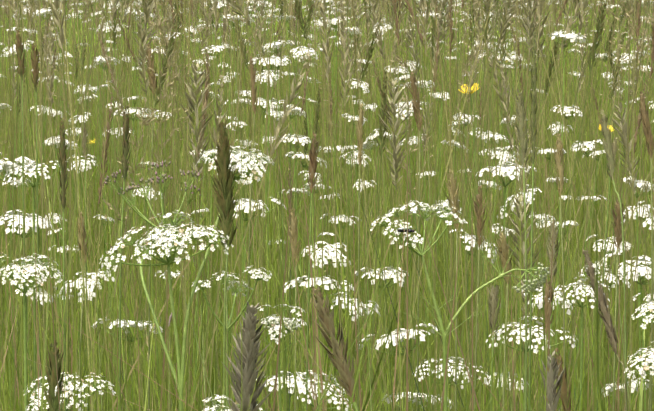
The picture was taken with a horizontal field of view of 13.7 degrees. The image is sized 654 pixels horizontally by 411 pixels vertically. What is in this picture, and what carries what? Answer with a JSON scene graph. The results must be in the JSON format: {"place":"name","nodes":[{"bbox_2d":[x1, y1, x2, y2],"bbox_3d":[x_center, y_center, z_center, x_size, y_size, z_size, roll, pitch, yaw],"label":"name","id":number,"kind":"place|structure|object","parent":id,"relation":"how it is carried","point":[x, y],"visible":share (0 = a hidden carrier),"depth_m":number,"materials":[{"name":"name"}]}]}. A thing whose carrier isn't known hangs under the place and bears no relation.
{"place":"outdoors","nodes":[
{"label":"outdoors","id":0,"kind":"place"},
{"bbox_2d":[0,0,653,410],"bbox_3d":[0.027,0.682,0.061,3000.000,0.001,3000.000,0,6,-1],"label":"ground","id":1,"kind":"structure","parent":0,"point":[310,325],"depth_m":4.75,"materials":[{"name":"green plant"}]},
{"bbox_2d":[0,0,653,410],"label":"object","id":2,"kind":"object","parent":1,"relation":"on","point":[502,18],"visible":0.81,"depth_m":2.67,"materials":[{"name":"green plant"}]},
{"bbox_2d":[0,0,653,410],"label":"white wildflowers","id":3,"kind":"object","parent":1,"relation":"on","point":[508,168],"visible":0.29,"depth_m":3.15,"materials":[{"name":"white plant"}]},
{"bbox_2d":[0,146,653,410],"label":"umbellifers","id":4,"kind":"object","parent":1,"relation":"on","point":[173,244],"visible":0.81,"depth_m":1.31,"materials":[{"name":"white plant"}]},
{"bbox_2d":[397,228,414,234],"bbox_3d":[0.037,0.012,1.276,0.009,0.003,0.005,0,6,-1],"label":"fly","id":5,"kind":"object","parent":4,"relation":"attached to","point":[409,230],"visible":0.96,"depth_m":1.27},
{"bbox_2d":[13,30,653,410],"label":"grass spikes","id":6,"kind":"object","parent":1,"relation":"on","point":[251,335],"depth_m":1.44,"materials":[{"name":"plant"}]},
{"bbox_2d":[89,58,617,407],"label":"buttercups","id":7,"kind":"object","parent":1,"relation":"on","point":[472,87],"visible":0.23,"depth_m":2.62,"materials":[{"name":"plant"}]}
]}

